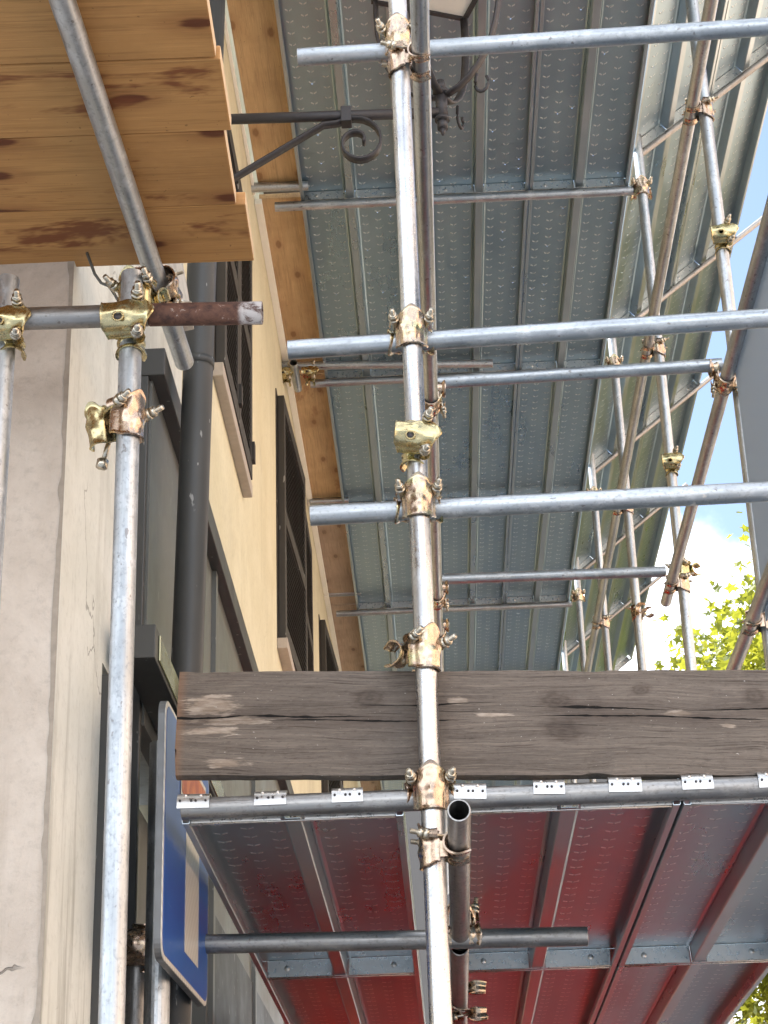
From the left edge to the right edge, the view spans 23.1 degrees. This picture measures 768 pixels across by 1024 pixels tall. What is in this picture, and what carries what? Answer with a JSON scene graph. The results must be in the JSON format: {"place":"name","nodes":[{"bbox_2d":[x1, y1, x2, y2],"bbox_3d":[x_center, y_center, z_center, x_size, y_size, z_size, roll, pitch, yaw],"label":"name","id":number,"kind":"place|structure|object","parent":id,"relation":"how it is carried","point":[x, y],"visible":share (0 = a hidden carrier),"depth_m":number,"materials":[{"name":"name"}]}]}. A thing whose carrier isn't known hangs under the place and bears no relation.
{"place":"outdoors","nodes":[
{"label":"outdoors","id":0,"kind":"place"},
{"bbox_2d":[450,949,468,1023],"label":"scaffold tube","id":1,"kind":"object","parent":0,"point":[459,964],"visible":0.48,"depth_m":5.02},
{"bbox_2d":[205,926,587,953],"bbox_3d":[-0.076,1.075,4.702,1.168,0.048,0.048,-2,-24,2],"label":"scaffold tube","id":2,"kind":"object","parent":1,"relation":"attached to","point":[385,940],"visible":0.63,"depth_m":4.68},
{"bbox_2d":[447,799,470,950],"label":"scaffold tube","id":3,"kind":"object","parent":1,"relation":"on","point":[459,822],"visible":0.76,"depth_m":4.16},
{"bbox_2d":[409,823,470,870],"bbox_3d":[0.122,0.718,4.042,0.131,0.103,0.109,-2,-24,1],"label":"tube coupler","id":4,"kind":"object","parent":3,"relation":"attached to","point":[432,844],"visible":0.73,"depth_m":4.01,"materials":[{"name":"metal"}]},
{"bbox_2d":[405,779,606,1023],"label":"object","id":5,"kind":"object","parent":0,"point":[413,819],"depth_m":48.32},
{"bbox_2d":[505,512,581,603],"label":"steel plank","id":6,"kind":"object","parent":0,"point":[548,541],"visible":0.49,"depth_m":13.56,"materials":[{"name":"metal"}]},
{"bbox_2d":[336,601,571,616],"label":"scaffold tube","id":7,"kind":"object","parent":6,"relation":"attached to","point":[462,608],"visible":0.93,"depth_m":14.32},
{"bbox_2d":[345,501,412,609],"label":"steel plank","id":8,"kind":"object","parent":7,"relation":"on","point":[385,548],"visible":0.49,"depth_m":13.69,"materials":[{"name":"metal"}]},
{"bbox_2d":[441,516,508,605],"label":"steel plank","id":9,"kind":"object","parent":7,"relation":"on","point":[474,545],"visible":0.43,"depth_m":13.57,"materials":[{"name":"metal"}]},
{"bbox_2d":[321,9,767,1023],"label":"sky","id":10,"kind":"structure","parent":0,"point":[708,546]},
{"bbox_2d":[567,577,661,655],"bbox_3d":[1.982,0.878,16.113,1.160,0.035,0.034,-38,-20,-14],"label":"scaffold tube","id":11,"kind":"object","parent":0,"point":[621,608],"visible":0.58,"depth_m":16.12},
{"bbox_2d":[608,507,668,614],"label":"steel plank","id":12,"kind":"object","parent":11,"relation":"on","point":[648,533],"visible":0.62,"depth_m":15.47,"materials":[{"name":"metal"}]},
{"bbox_2d":[582,483,687,568],"bbox_3d":[1.916,0.135,14.475,1.160,0.035,0.034,-38,-20,-14],"label":"scaffold tube","id":13,"kind":"object","parent":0,"point":[623,536],"visible":0.32,"depth_m":14.47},
{"bbox_2d":[623,380,697,533],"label":"steel plank","id":14,"kind":"object","parent":13,"relation":"on","point":[650,471],"visible":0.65,"depth_m":13.63,"materials":[{"name":"metal"}]},
{"bbox_2d":[646,511,767,1023],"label":"tree","id":15,"kind":"object","parent":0,"point":[753,660],"visible":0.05,"depth_m":20.30,"materials":[{"name":"green plant"}]},
{"label":"ground","id":16,"kind":"structure","parent":0,"visible":0},
{"bbox_2d":[0,273,19,602],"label":"scaffold tube","id":17,"kind":"object","parent":16,"relation":"on","point":[9,283],"visible":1,"depth_m":3.91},
{"bbox_2d":[0,288,30,360],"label":"tube coupler","id":18,"kind":"object","parent":17,"relation":"attached to","point":[15,316],"visible":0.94,"depth_m":3.92,"materials":[{"name":"metal"}]},
{"bbox_2d":[98,268,142,1023],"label":"scaffold tube","id":19,"kind":"object","parent":16,"relation":"on","point":[113,957],"visible":0.99,"depth_m":3.62,"materials":[{"name":"metal"}]},
{"bbox_2d":[84,388,163,469],"bbox_3d":[-0.547,-0.172,3.900,0.142,0.154,0.121,-20,-30,34],"label":"open coupler","id":20,"kind":"object","parent":19,"relation":"attached to","point":[124,412],"visible":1,"depth_m":3.88,"materials":[{"name":"metal"}]},
{"bbox_2d":[99,280,153,361],"bbox_3d":[-0.534,-0.401,3.955,0.115,0.122,0.146,-3,-24,1],"label":"tube coupler","id":21,"kind":"object","parent":19,"relation":"attached to","point":[120,321],"visible":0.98,"depth_m":3.91,"materials":[{"name":"metal"}]},
{"bbox_2d":[24,305,148,329],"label":"scaffold tube","id":22,"kind":"object","parent":21,"relation":"attached to","point":[64,317],"visible":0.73,"depth_m":3.92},
{"bbox_2d":[148,301,263,326],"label":"scaffold tube","id":23,"kind":"object","parent":21,"relation":"attached to","point":[207,313],"visible":0.94,"depth_m":3.92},
{"bbox_2d":[103,265,170,302],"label":"tube coupler","id":24,"kind":"object","parent":19,"relation":"attached to","point":[152,295],"visible":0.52,"depth_m":4.04,"materials":[{"name":"metal"}]},
{"bbox_2d":[49,0,193,370],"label":"scaffold tube","id":25,"kind":"object","parent":24,"relation":"attached to","point":[74,36],"visible":1,"depth_m":3.84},
{"bbox_2d":[0,0,215,63],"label":"platform board","id":26,"kind":"object","parent":25,"relation":"on","point":[126,29],"visible":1,"depth_m":3.58,"materials":[{"name":"brown wood"}]},
{"bbox_2d":[0,46,230,137],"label":"platform board","id":27,"kind":"object","parent":25,"relation":"on","point":[143,95],"visible":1,"depth_m":3.76,"materials":[{"name":"brown wood"}]},
{"bbox_2d":[0,130,235,211],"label":"platform board","id":28,"kind":"object","parent":25,"relation":"on","point":[72,173],"visible":0.8,"depth_m":4.00,"materials":[{"name":"brown wood"}]},
{"bbox_2d":[0,192,253,266],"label":"platform board","id":29,"kind":"object","parent":25,"relation":"on","point":[201,233],"visible":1,"depth_m":4.22,"materials":[{"name":"brown wood"}]},
{"bbox_2d":[125,966,144,1023],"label":"scaffold tube","id":30,"kind":"object","parent":16,"relation":"on","point":[134,1003],"visible":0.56,"depth_m":4.41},
{"bbox_2d":[126,924,144,972],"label":"tube coupler","id":31,"kind":"object","parent":30,"relation":"attached to","point":[136,945],"visible":0.45,"depth_m":4.41,"materials":[{"name":"metal"}]},
{"bbox_2d":[143,701,208,1023],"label":"road sign","id":32,"kind":"object","parent":16,"relation":"on","point":[176,928],"visible":0.84,"depth_m":4.34,"materials":[{"name":"metal"}]},
{"bbox_2d":[0,0,360,1023],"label":"house","id":33,"kind":"structure","parent":16,"relation":"on","point":[228,578],"depth_m":4.64,"materials":[{"name":"beige paint"}]},
{"bbox_2d":[213,130,255,497],"bbox_3d":[-0.622,-0.886,7.904,0.059,1.310,1.110,-2,-24,1],"label":"window","id":34,"kind":"structure","parent":33,"relation":"in","point":[232,372],"depth_m":7.73,"materials":[{"name":"brown paint"}]},
{"bbox_2d":[227,0,297,181],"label":"soffit board","id":35,"kind":"object","parent":33,"relation":"attached to","point":[254,28],"visible":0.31,"depth_m":8.52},
{"bbox_2d":[255,199,288,361],"bbox_3d":[-0.598,-1.194,10.179,0.035,0.032,1.740,-2,-24,1],"label":"wall batten","id":36,"kind":"object","parent":33,"relation":"attached to","point":[269,268],"depth_m":10.02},
{"bbox_2d":[259,192,327,373],"bbox_3d":[-0.477,-1.207,10.236,0.224,0.030,1.830,-3,-24,1],"label":"soffit board","id":37,"kind":"object","parent":33,"relation":"attached to","point":[289,251],"visible":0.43,"depth_m":10.00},
{"bbox_2d":[275,388,313,670],"bbox_3d":[-0.482,0.465,10.933,0.096,1.510,2.210,-2,-24,1],"label":"window","id":38,"kind":"structure","parent":33,"relation":"in","point":[295,645],"depth_m":10.29,"materials":[{"name":"glass"}]},
{"bbox_2d":[286,377,327,593],"bbox_3d":[-0.500,-0.092,12.609,0.035,0.032,3.360,-2,-24,1],"label":"wall batten","id":39,"kind":"object","parent":33,"relation":"attached to","point":[295,416],"depth_m":12.17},
{"bbox_2d":[310,497,348,504],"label":"scaffold tube","id":40,"kind":"object","parent":39,"relation":"attached to","point":[326,501],"visible":1,"depth_m":12.57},
{"bbox_2d":[326,370,407,503],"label":"steel plank","id":41,"kind":"object","parent":40,"relation":"on","point":[368,456],"visible":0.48,"depth_m":11.83,"materials":[{"name":"metal"}]},
{"bbox_2d":[291,373,340,497],"bbox_3d":[-0.410,-0.445,11.918,0.224,0.030,1.830,-2,-24,1],"label":"soffit board","id":42,"kind":"object","parent":33,"relation":"attached to","point":[315,426],"visible":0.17,"depth_m":11.85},
{"bbox_2d":[318,614,342,792],"bbox_3d":[-0.355,1.869,14.055,0.100,1.530,2.160,-2,-24,1],"label":"window","id":43,"kind":"structure","parent":33,"relation":"in","point":[327,659],"depth_m":13.37,"materials":[{"name":"brown paint"}]},
{"bbox_2d":[317,524,355,603],"bbox_3d":[-0.341,0.316,13.595,0.224,0.030,1.830,-2,-24,1],"label":"soffit board","id":44,"kind":"object","parent":33,"relation":"attached to","point":[335,554],"visible":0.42,"depth_m":13.66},
{"bbox_2d":[231,79,449,181],"bbox_3d":[-0.235,-1.248,6.399,0.931,0.488,0.056,-2,-24,1],"label":"lantern bracket","id":45,"kind":"object","parent":33,"relation":"attached to","point":[344,117],"visible":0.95,"depth_m":6.42,"materials":[{"name":"black metal"}]},
{"bbox_2d":[371,0,500,129],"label":"street lantern","id":46,"kind":"object","parent":45,"relation":"attached to","point":[460,10],"visible":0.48,"depth_m":6.70,"materials":[{"name":"black metal"}]},
{"bbox_2d":[331,603,364,670],"bbox_3d":[-0.272,1.081,15.281,0.224,0.030,1.830,-2,-24,1],"label":"soffit board","id":47,"kind":"object","parent":33,"relation":"attached to","point":[348,637],"visible":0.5,"depth_m":15.13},
{"bbox_2d":[282,359,492,369],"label":"scaffold tube","id":48,"kind":"object","parent":33,"relation":"attached to","point":[394,364],"visible":0.64,"depth_m":10.80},
{"bbox_2d":[302,191,402,378],"bbox_3d":[-0.134,-1.193,10.177,0.490,0.060,1.846,-2,-24,1],"label":"steel plank","id":49,"kind":"object","parent":48,"relation":"on","point":[347,267],"visible":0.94,"depth_m":10.05,"materials":[{"name":"metal"}]},
{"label":"scaffold tube","id":50,"kind":"object","parent":33,"relation":"attached to","visible":0},
{"bbox_2d":[358,602,414,670],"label":"steel plank","id":51,"kind":"object","parent":50,"relation":"on","point":[378,633],"visible":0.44,"depth_m":15.04,"materials":[{"name":"metal"}]},
{"bbox_2d":[443,602,503,670],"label":"steel plank","id":52,"kind":"object","parent":50,"relation":"on","point":[477,642],"visible":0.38,"depth_m":15.22,"materials":[{"name":"metal"}]},
{"bbox_2d":[500,595,567,670],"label":"steel plank","id":53,"kind":"object","parent":50,"relation":"on","point":[532,639],"visible":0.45,"depth_m":15.20,"materials":[{"name":"metal"}]},
{"bbox_2d":[388,0,452,1023],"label":"scaffold tube","id":54,"kind":"object","parent":16,"relation":"on","point":[437,953],"visible":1,"depth_m":4.30,"materials":[{"name":"metal"}]},
{"bbox_2d":[380,40,430,82],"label":"tube coupler","id":55,"kind":"object","parent":54,"relation":"attached to","point":[400,54],"visible":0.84,"depth_m":4.87,"materials":[{"name":"metal"}]},
{"bbox_2d":[393,406,441,471],"bbox_3d":[0.079,-0.170,4.408,0.111,0.118,0.141,5,-24,1],"label":"open coupler","id":56,"kind":"object","parent":54,"relation":"attached to","point":[412,438],"visible":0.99,"depth_m":4.37,"materials":[{"name":"yellow metal"}]},
{"bbox_2d":[393,471,442,524],"bbox_3d":[0.081,-0.025,4.399,0.116,0.109,0.139,-2,-24,-1],"label":"tube coupler","id":57,"kind":"object","parent":54,"relation":"attached to","point":[417,492],"visible":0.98,"depth_m":4.36,"materials":[{"name":"metal"}]},
{"bbox_2d":[383,622,456,671],"bbox_3d":[0.083,0.314,4.241,0.116,0.109,0.138,16,-30,-33],"label":"open coupler","id":58,"kind":"object","parent":54,"relation":"attached to","point":[422,646],"visible":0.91,"depth_m":4.21,"materials":[{"name":"metal"}]},
{"bbox_2d":[410,0,448,894],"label":"scaffold tube","id":59,"kind":"object","parent":54,"relation":"attached to","point":[420,27],"visible":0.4,"depth_m":5.58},
{"bbox_2d":[404,759,456,810],"bbox_3d":[0.102,0.608,4.111,0.116,0.109,0.139,-2,-24,-1],"label":"tube coupler","id":60,"kind":"object","parent":54,"relation":"attached to","point":[431,782],"visible":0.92,"depth_m":4.07,"materials":[{"name":"brown metal"}]},
{"bbox_2d":[180,776,767,819],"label":"scaffold tube","id":61,"kind":"object","parent":54,"relation":"attached to","point":[512,796],"visible":0.86,"depth_m":4.11,"materials":[{"name":"metal"}]},
{"bbox_2d":[176,787,419,979],"bbox_3d":[-0.173,1.022,4.971,0.497,0.064,1.886,-2,-24,1],"label":"steel plank","id":62,"kind":"object","parent":61,"relation":"on","point":[323,873],"visible":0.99,"depth_m":4.82,"materials":[{"name":"metal"}]},
{"bbox_2d":[262,956,425,1023],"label":"steel plank","id":63,"kind":"object","parent":62,"relation":"attached to","point":[382,999],"visible":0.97,"depth_m":6.43,"materials":[{"name":"metal"}]},
{"bbox_2d":[454,777,680,970],"bbox_3d":[0.435,0.996,4.959,0.497,0.066,1.886,-2,-24,1],"label":"steel plank","id":64,"kind":"object","parent":61,"relation":"on","point":[591,867],"visible":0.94,"depth_m":4.82,"materials":[{"name":"metal"}]},
{"bbox_2d":[467,948,615,1023],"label":"steel plank","id":65,"kind":"object","parent":64,"relation":"attached to","point":[575,995],"visible":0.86,"depth_m":6.48,"materials":[{"name":"metal"}]},
{"bbox_2d":[594,943,767,1023],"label":"steel plank","id":66,"kind":"object","parent":64,"relation":"attached to","point":[705,993],"visible":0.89,"depth_m":6.49,"materials":[{"name":"metal"}]},
{"bbox_2d":[618,772,767,966],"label":"steel plank","id":67,"kind":"object","parent":61,"relation":"on","point":[706,891],"visible":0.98,"depth_m":5.07,"materials":[{"name":"metal"}]},
{"bbox_2d":[175,670,767,780],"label":"timber beam","id":68,"kind":"structure","parent":67,"relation":"on","point":[509,725],"depth_m":4.20,"materials":[{"name":"wood"}]},
{"bbox_2d":[287,308,767,359],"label":"scaffold tube","id":69,"kind":"object","parent":54,"relation":"attached to","point":[546,332],"visible":1,"depth_m":4.58,"materials":[{"name":"metal"}]},
{"bbox_2d":[387,303,434,356],"bbox_3d":[0.067,-0.439,4.587,0.116,0.109,0.139,-1,-24,-2],"label":"tube coupler","id":70,"kind":"object","parent":69,"relation":"attached to","point":[410,322],"visible":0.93,"depth_m":4.55,"materials":[{"name":"metal"}]},
{"bbox_2d":[297,17,767,66],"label":"scaffold tube","id":71,"kind":"object","parent":54,"relation":"attached to","point":[560,40],"visible":1,"depth_m":4.95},
{"bbox_2d":[375,12,410,67],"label":"tube coupler","id":72,"kind":"object","parent":71,"relation":"attached to","point":[397,27],"visible":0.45,"depth_m":4.92,"materials":[{"name":"metal"}]},
{"bbox_2d":[736,257,767,620],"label":"guard sheet","id":73,"kind":"object","parent":71,"relation":"attached to","point":[752,376],"visible":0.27,"depth_m":6.21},
{"bbox_2d":[309,481,767,525],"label":"scaffold tube","id":74,"kind":"object","parent":54,"relation":"attached to","point":[575,501],"visible":1,"depth_m":4.39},
{"bbox_2d":[562,640,576,782],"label":"scaffold tube","id":75,"kind":"object","parent":16,"relation":"on","point":[565,660],"depth_m":15.83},
{"bbox_2d":[560,534,620,661],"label":"steel plank","id":76,"kind":"object","parent":75,"relation":"on","point":[590,586],"visible":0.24,"depth_m":15.48,"materials":[{"name":"metal"}]},
{"bbox_2d":[596,582,648,671],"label":"steel plank","id":77,"kind":"object","parent":76,"relation":"on","point":[622,637],"visible":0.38,"depth_m":17.27,"materials":[{"name":"metal"}]},
{"bbox_2d":[574,557,595,781],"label":"scaffold tube","id":78,"kind":"object","parent":16,"relation":"on","point":[580,624],"depth_m":14.03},
{"bbox_2d":[574,426,641,568],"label":"steel plank","id":79,"kind":"object","parent":78,"relation":"on","point":[607,477],"visible":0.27,"depth_m":13.75,"materials":[{"name":"metal"}]},
{"bbox_2d":[588,452,611,670],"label":"scaffold tube","id":80,"kind":"object","parent":16,"relation":"on","point":[599,564],"depth_m":12.32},
{"bbox_2d":[587,285,669,475],"bbox_3d":[1.523,-0.800,11.962,0.527,0.060,1.846,-38,-20,-14],"label":"steel plank","id":81,"kind":"object","parent":80,"relation":"on","point":[604,438],"visible":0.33,"depth_m":12.21,"materials":[{"name":"metal"}]},
{"bbox_2d":[608,317,646,669],"bbox_3d":[1.431,2.085,9.545,0.048,7.220,0.048,-2,-24,1],"label":"scaffold tube","id":82,"kind":"object","parent":16,"relation":"on","point":[631,550],"depth_m":10.42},
{"bbox_2d":[604,354,623,364],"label":"tube coupler","id":83,"kind":"object","parent":82,"relation":"attached to","point":[614,359],"visible":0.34,"depth_m":10.87,"materials":[{"name":"metal"}]},
{"bbox_2d":[310,371,501,387],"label":"scaffold tube","id":84,"kind":"object","parent":83,"relation":"attached to","point":[361,381],"visible":0.33,"depth_m":10.96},
{"bbox_2d":[433,183,527,373],"bbox_3d":[0.505,-1.220,10.163,0.490,0.060,1.846,-2,-24,1],"label":"steel plank","id":85,"kind":"object","parent":84,"relation":"on","point":[479,251],"visible":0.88,"depth_m":10.06,"materials":[{"name":"metal"}]},
{"bbox_2d":[518,178,626,369],"bbox_3d":[0.998,-1.240,10.153,0.490,0.060,1.846,-2,-24,1],"label":"steel plank","id":86,"kind":"object","parent":84,"relation":"on","point":[572,246],"visible":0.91,"depth_m":10.07,"materials":[{"name":"metal"}]},
{"bbox_2d":[606,121,700,340],"bbox_3d":[1.455,-1.564,10.279,0.527,0.060,1.846,-38,-20,-14],"label":"steel plank","id":87,"kind":"object","parent":82,"relation":"on","point":[630,293],"visible":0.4,"depth_m":10.32,"materials":[{"name":"metal"}]},
{"bbox_2d":[635,216,761,316],"bbox_3d":[1.820,-1.402,11.165,1.260,0.035,0.034,-38,-20,-14],"label":"scaffold tube","id":88,"kind":"object","parent":82,"relation":"attached to","point":[703,265],"visible":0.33,"depth_m":11.17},
{"bbox_2d":[672,62,767,286],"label":"steel plank","id":89,"kind":"object","parent":88,"relation":"on","point":[740,108],"visible":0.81,"depth_m":10.43,"materials":[{"name":"metal"}]},
{"bbox_2d":[633,133,733,1023],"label":"scaffold tube","id":90,"kind":"object","parent":16,"relation":"on","point":[676,521],"depth_m":8.71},
{"bbox_2d":[630,175,652,200],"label":"tube coupler","id":91,"kind":"object","parent":90,"relation":"attached to","point":[641,183],"visible":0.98,"depth_m":9.23,"materials":[{"name":"metal"}]},
{"bbox_2d":[275,186,633,211],"bbox_3d":[0.345,-1.550,9.290,1.772,0.048,0.048,-2,-24,1],"label":"scaffold tube","id":92,"kind":"object","parent":91,"relation":"attached to","point":[461,198],"visible":1,"depth_m":9.27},
{"bbox_2d":[274,0,395,200],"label":"steel plank","id":93,"kind":"object","parent":92,"relation":"on","point":[336,174],"visible":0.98,"depth_m":8.62,"materials":[{"name":"metal"}]},
{"bbox_2d":[429,0,539,194],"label":"steel plank","id":94,"kind":"object","parent":92,"relation":"on","point":[477,152],"visible":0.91,"depth_m":8.78,"materials":[{"name":"metal"}]},
{"bbox_2d":[529,0,654,189],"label":"steel plank","id":95,"kind":"object","parent":92,"relation":"on","point":[587,101],"visible":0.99,"depth_m":8.72,"materials":[{"name":"metal"}]},
{"bbox_2d":[643,53,767,155],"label":"scaffold tube","id":96,"kind":"object","parent":90,"relation":"attached to","point":[720,93],"visible":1,"depth_m":9.47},
{"bbox_2d":[633,0,727,156],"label":"steel plank","id":97,"kind":"object","parent":96,"relation":"on","point":[666,84],"visible":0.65,"depth_m":9.08,"materials":[{"name":"metal"}]},
{"bbox_2d":[710,0,767,95],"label":"steel plank","id":98,"kind":"object","parent":96,"relation":"on","point":[735,55],"visible":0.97,"depth_m":9.39,"materials":[{"name":"metal"}]},
{"bbox_2d":[685,0,767,669],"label":"scaffold tube","id":99,"kind":"object","parent":16,"relation":"on","point":[717,209],"visible":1,"depth_m":6.90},
{"bbox_2d":[682,95,718,125],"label":"tube coupler","id":100,"kind":"object","parent":99,"relation":"attached to","point":[705,106],"visible":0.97,"depth_m":7.15,"materials":[{"name":"metal"}]},
{"bbox_2d":[561,0,718,806],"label":"scaffold tube","id":101,"kind":"object","parent":100,"relation":"attached to","point":[697,79],"visible":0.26,"depth_m":8.17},
{"bbox_2d":[661,196,767,606],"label":"scaffold tube","id":102,"kind":"object","parent":99,"relation":"attached to","point":[750,291],"visible":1,"depth_m":6.75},
{"bbox_2d":[442,566,665,583],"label":"scaffold tube","id":103,"kind":"object","parent":102,"relation":"on","point":[555,575],"visible":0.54,"depth_m":8.37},
{"bbox_2d":[595,372,720,472],"bbox_3d":[1.888,-0.638,12.849,1.260,0.035,0.034,-38,-20,-14],"label":"scaffold tube","id":104,"kind":"object","parent":102,"relation":"attached to","point":[651,425],"visible":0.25,"depth_m":12.83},
{"bbox_2d":[644,246,732,427],"bbox_3d":[1.928,-1.119,12.091,0.527,0.060,1.846,-38,-20,-14],"label":"steel plank","id":105,"kind":"object","parent":104,"relation":"on","point":[699,292],"visible":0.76,"depth_m":12.12,"materials":[{"name":"metal"}]},
{"bbox_2d":[708,359,737,397],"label":"tube coupler","id":106,"kind":"object","parent":99,"relation":"attached to","point":[721,387],"visible":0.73,"depth_m":6.64,"materials":[{"name":"metal"}]},
{"bbox_2d":[437,358,722,388],"bbox_3d":[0.682,-0.492,6.678,1.039,0.048,0.048,-3,-24,1],"label":"scaffold tube","id":107,"kind":"object","parent":106,"relation":"attached to","point":[577,373],"visible":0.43,"depth_m":6.66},
{"bbox_2d":[726,561,767,669],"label":"scaffold tube","id":108,"kind":"object","parent":99,"relation":"attached to","point":[758,605],"visible":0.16,"depth_m":6.26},
{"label":"scaffold tube","id":109,"kind":"object","parent":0,"visible":0},
{"bbox_2d":[438,363,516,498],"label":"steel plank","id":110,"kind":"object","parent":109,"relation":"on","point":[475,452],"visible":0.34,"depth_m":11.91,"materials":[{"name":"metal"}]},
{"bbox_2d":[511,360,600,494],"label":"steel plank","id":111,"kind":"object","parent":109,"relation":"on","point":[554,425],"visible":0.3,"depth_m":11.86,"materials":[{"name":"metal"}]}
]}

